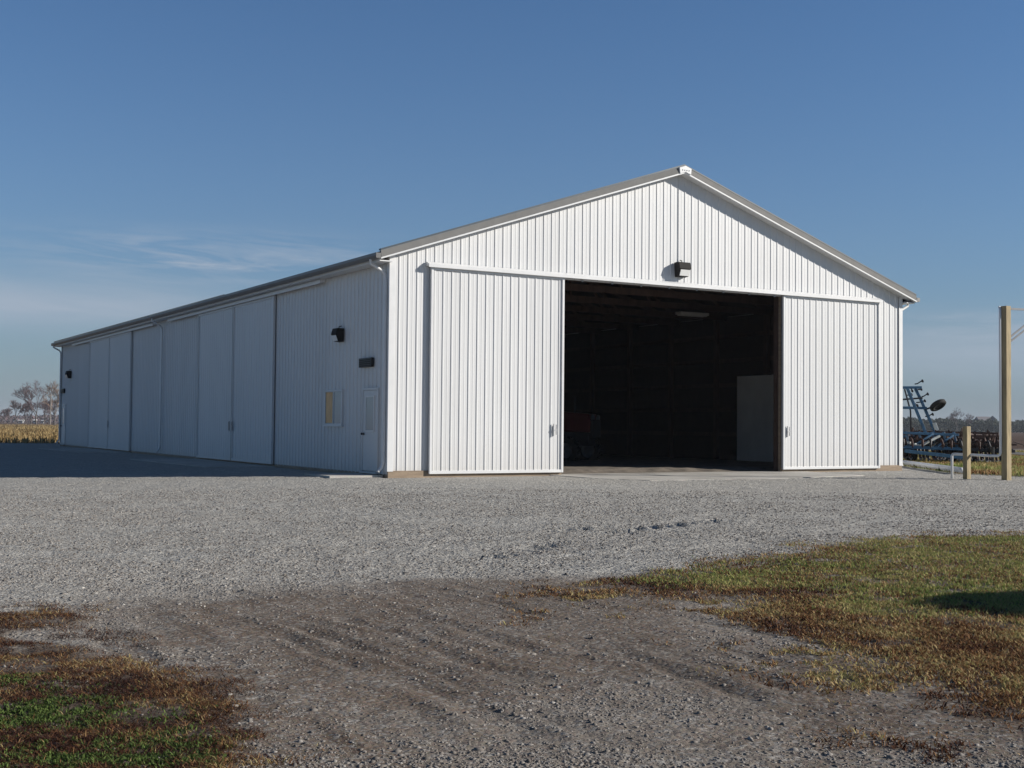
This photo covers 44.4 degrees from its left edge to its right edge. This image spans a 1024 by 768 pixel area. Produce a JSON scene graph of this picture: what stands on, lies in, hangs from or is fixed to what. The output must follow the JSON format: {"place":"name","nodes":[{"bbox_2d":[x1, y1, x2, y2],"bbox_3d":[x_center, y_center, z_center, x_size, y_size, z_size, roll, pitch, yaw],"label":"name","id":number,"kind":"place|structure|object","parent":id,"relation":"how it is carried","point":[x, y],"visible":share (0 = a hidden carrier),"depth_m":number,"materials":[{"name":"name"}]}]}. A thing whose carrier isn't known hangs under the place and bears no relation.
{"place":"outdoors","nodes":[
{"label":"outdoors","id":0,"kind":"place"},
{"bbox_2d":[0,421,1023,767],"bbox_3d":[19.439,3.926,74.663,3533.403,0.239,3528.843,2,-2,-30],"label":"ground","id":1,"kind":"structure","parent":0,"point":[32,467],"depth_m":9.06,"materials":[{"name":"grey gravel"}]},
{"bbox_2d":[2,407,12,423],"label":"bare tree","id":2,"kind":"object","parent":1,"relation":"on","point":[7,410],"visible":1,"depth_m":399.74,"materials":[{"name":"brown plant"}]},
{"bbox_2d":[9,400,26,423],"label":"bare tree","id":3,"kind":"object","parent":1,"relation":"on","point":[15,403],"visible":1,"depth_m":348.89,"materials":[{"name":"brown plant"}]},
{"bbox_2d":[18,407,31,424],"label":"bare tree","id":4,"kind":"object","parent":1,"relation":"on","point":[25,411],"visible":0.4,"depth_m":380.09,"materials":[{"name":"brown plant"}]},
{"bbox_2d":[0,414,58,422],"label":"hedgerow","id":5,"kind":"object","parent":1,"relation":"on","point":[13,417],"visible":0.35,"depth_m":632.20,"materials":[{"name":"plant"}]},
{"bbox_2d":[0,424,59,443],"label":"corn stubble","id":6,"kind":"object","parent":1,"relation":"on","point":[27,433],"visible":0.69,"depth_m":92.97,"materials":[{"name":"beige plant"}]},
{"bbox_2d":[12,380,47,424],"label":"bare tree","id":7,"kind":"object","parent":1,"relation":"on","point":[26,392],"visible":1,"depth_m":338.62,"materials":[{"name":"brown plant"}]},
{"bbox_2d":[22,400,42,423],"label":"bare tree","id":8,"kind":"object","parent":1,"relation":"on","point":[28,407],"visible":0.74,"depth_m":360.15,"materials":[{"name":"brown plant"}]},
{"bbox_2d":[36,398,51,423],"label":"bare tree","id":9,"kind":"object","parent":1,"relation":"on","point":[44,405],"visible":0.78,"depth_m":368.56,"materials":[{"name":"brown plant"}]},
{"bbox_2d":[43,403,55,424],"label":"bare tree","id":10,"kind":"object","parent":1,"relation":"on","point":[52,404],"visible":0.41,"depth_m":385.33,"materials":[{"name":"brown plant"}]},
{"bbox_2d":[41,380,58,424],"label":"bare tree","id":11,"kind":"object","parent":1,"relation":"on","point":[48,389],"visible":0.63,"depth_m":332.25,"materials":[{"name":"brown plant"}]},
{"bbox_2d":[47,395,54,424],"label":"utility pole","id":12,"kind":"object","parent":1,"relation":"on","point":[50,408],"visible":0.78,"depth_m":324.97,"materials":[{"name":"wood"}]},
{"bbox_2d":[50,399,58,424],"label":"bare tree","id":13,"kind":"object","parent":1,"relation":"on","point":[54,402],"visible":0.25,"depth_m":360.85,"materials":[{"name":"brown plant"}]},
{"bbox_2d":[38,448,130,452],"bbox_3d":[-17.982,2.833,52.406,2.140,0.150,8.100,2,-2,-30],"label":"concrete apron","id":14,"kind":"object","parent":1,"relation":"on","point":[84,450],"visible":0.57,"depth_m":51.67,"materials":[{"name":"grey concrete"}]},
{"bbox_2d":[0,598,333,767],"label":"weed patch","id":15,"kind":"object","parent":1,"relation":"on","point":[174,754],"visible":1,"depth_m":5.87,"materials":[{"name":"green plant"}]},
{"bbox_2d":[130,459,274,467],"bbox_3d":[-9.475,2.431,37.751,2.140,0.150,7.800,2,-2,-30],"label":"concrete apron","id":16,"kind":"object","parent":1,"relation":"on","point":[202,463],"visible":0.57,"depth_m":37.01,"materials":[{"name":"grey concrete"}]},
{"bbox_2d":[304,473,382,477],"bbox_3d":[-3.913,2.163,29.016,1.290,0.150,1.600,2,-2,-30],"label":"concrete stoop","id":17,"kind":"object","parent":1,"relation":"on","point":[343,475],"visible":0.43,"depth_m":28.59,"materials":[{"name":"grey concrete"}]},
{"bbox_2d":[51,164,919,477],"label":"pole barn","id":18,"kind":"structure","parent":1,"relation":"on","point":[681,312],"depth_m":34.65,"materials":[{"name":"white metal"}]},
{"bbox_2d":[60,404,65,444],"bbox_3d":[-22.023,1.973,61.558,0.137,2.000,0.940,2,-2,-30],"label":"entry door","id":19,"kind":"structure","parent":18,"relation":"in","point":[63,414],"depth_m":61.49,"materials":[{"name":"white metal"}]},
{"bbox_2d":[88,337,108,448],"bbox_3d":[-18.014,0.414,54.692,0.072,4.740,3.830,2,-2,-30],"label":"sliding door","id":20,"kind":"structure","parent":18,"relation":"in","point":[99,349],"depth_m":54.70,"materials":[{"name":"white metal"}]},
{"bbox_2d":[107,331,131,450],"bbox_3d":[-16.086,0.321,51.332,0.110,4.740,3.820,2,-2,-30],"label":"sliding door","id":21,"kind":"structure","parent":18,"relation":"in","point":[120,345],"depth_m":51.23,"materials":[{"name":"white metal"}]},
{"bbox_2d":[196,306,232,459],"bbox_3d":[-9.489,0.009,39.967,0.110,4.740,3.670,2,-2,-30],"label":"sliding door","id":22,"kind":"structure","parent":18,"relation":"in","point":[214,369],"depth_m":39.95,"materials":[{"name":"white metal"}]},
{"bbox_2d":[231,295,275,463],"bbox_3d":[-7.624,-0.079,36.755,0.110,4.740,3.660,2,-2,-30],"label":"sliding door","id":23,"kind":"structure","parent":18,"relation":"in","point":[253,347],"depth_m":36.64,"materials":[{"name":"white metal"}]},
{"bbox_2d":[323,389,343,426],"bbox_3d":[-4.465,0.604,31.376,0.075,0.920,1.200,2,-2,-30],"label":"window","id":24,"kind":"structure","parent":18,"relation":"in","point":[334,399],"depth_m":31.33,"materials":[{"name":"grey"}]},
{"bbox_2d":[359,387,379,473],"bbox_3d":[-3.334,1.088,29.359,0.137,2.000,0.940,2,-2,-30],"label":"entry door","id":25,"kind":"structure","parent":18,"relation":"in","point":[370,398],"depth_m":29.34,"materials":[{"name":"white metal"}]},
{"bbox_2d":[428,267,564,473],"bbox_3d":[-0.311,-0.279,29.971,3.660,4.810,0.110,2,-2,-30],"label":"sliding door","id":26,"kind":"structure","parent":18,"relation":"in","point":[496,348],"depth_m":29.94,"materials":[{"name":"white metal"}]},
{"bbox_2d":[561,454,772,473],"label":"barn floor","id":27,"kind":"structure","parent":18,"relation":"in","point":[606,463],"depth_m":36.41,"materials":[{"name":"grey concrete"}]},
{"bbox_2d":[563,396,602,460],"bbox_3d":[1.149,1.507,41.491,3.673,2.239,2.200,-1,-2,30],"label":"tractor","id":28,"kind":"object","parent":27,"relation":"on","point":[582,431],"visible":0.43,"depth_m":40.57,"materials":[{"name":"metal"}]},
{"bbox_2d":[782,295,879,469],"bbox_3d":[9.047,-0.015,35.396,3.700,4.810,0.110,2,-2,-30],"label":"sliding door","id":29,"kind":"structure","parent":18,"relation":"in","point":[831,347],"depth_m":35.37,"materials":[{"name":"white metal"}]},
{"bbox_2d":[550,471,863,480],"bbox_3d":[5.272,2.358,31.381,8.340,0.150,3.880,2,-2,-30],"label":"concrete apron","id":30,"kind":"object","parent":1,"relation":"on","point":[683,476],"visible":0.5,"depth_m":31.05,"materials":[{"name":"grey concrete"}]},
{"bbox_2d":[475,528,1023,766],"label":"lawn grass","id":31,"kind":"structure","parent":1,"relation":"on","point":[1000,602],"depth_m":9.25,"materials":[{"name":"green plant"}]},
{"bbox_2d":[903,460,962,472],"bbox_3d":[12.400,2.431,37.210,0.164,0.150,7.132,0,-2,5],"label":"drain pipe","id":32,"kind":"object","parent":1,"relation":"on","point":[935,466],"visible":0.87,"depth_m":36.54,"materials":[{"name":"white plastic"}]},
{"bbox_2d":[945,408,964,431],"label":"bare tree","id":33,"kind":"object","parent":1,"relation":"on","point":[951,416],"visible":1,"depth_m":519.78,"materials":[{"name":"brown plant"}]},
{"bbox_2d":[903,379,1023,461],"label":"field cultivator","id":34,"kind":"object","parent":1,"relation":"on","point":[948,443],"visible":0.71,"depth_m":43.38,"materials":[{"name":"metal"}]},
{"bbox_2d":[903,417,1023,432],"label":"hedgerow","id":35,"kind":"object","parent":1,"relation":"on","point":[943,424],"visible":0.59,"depth_m":555.80,"materials":[{"name":"green plant"}]},
{"bbox_2d":[963,426,970,478],"bbox_3d":[11.153,1.933,30.770,0.140,1.790,0.130,2,-2,-30],"label":"timber post","id":36,"kind":"object","parent":1,"relation":"on","point":[966,452],"visible":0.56,"depth_m":30.73,"materials":[{"name":"brown wood"}]},
{"bbox_2d":[963,414,973,425],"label":"bare tree","id":37,"kind":"object","parent":1,"relation":"on","point":[968,420],"visible":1,"depth_m":499.22,"materials":[{"name":"brown plant"}]},
{"bbox_2d":[974,417,989,420],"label":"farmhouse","id":38,"kind":"object","parent":1,"relation":"on","point":[980,418],"visible":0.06,"depth_m":638.86,"materials":[{"name":"white"}]},
{"bbox_2d":[1001,306,1023,479],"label":"timber post","id":39,"kind":"object","parent":1,"relation":"on","point":[1007,340],"visible":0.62,"depth_m":30.39,"materials":[{"name":"brown wood"}]},
{"bbox_2d":[951,306,1001,478],"bbox_3d":[11.369,0.367,30.811,1.265,4.528,0.234,-1,-2,39],"label":"conduit pipe","id":40,"kind":"object","parent":39,"relation":"attached to","point":[1000,397],"visible":0.96,"depth_m":30.46,"materials":[{"name":"white plastic"}]},
{"bbox_2d":[0,0,1023,421],"label":"sky","id":41,"kind":"structure","parent":0,"point":[156,156],"materials":[{"name":"blue"}]},
{"bbox_2d":[903,449,1023,476],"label":"rough grass","id":42,"kind":"structure","parent":0,"point":[994,467],"depth_m":39.22,"materials":[{"name":"green plant"}]}
]}

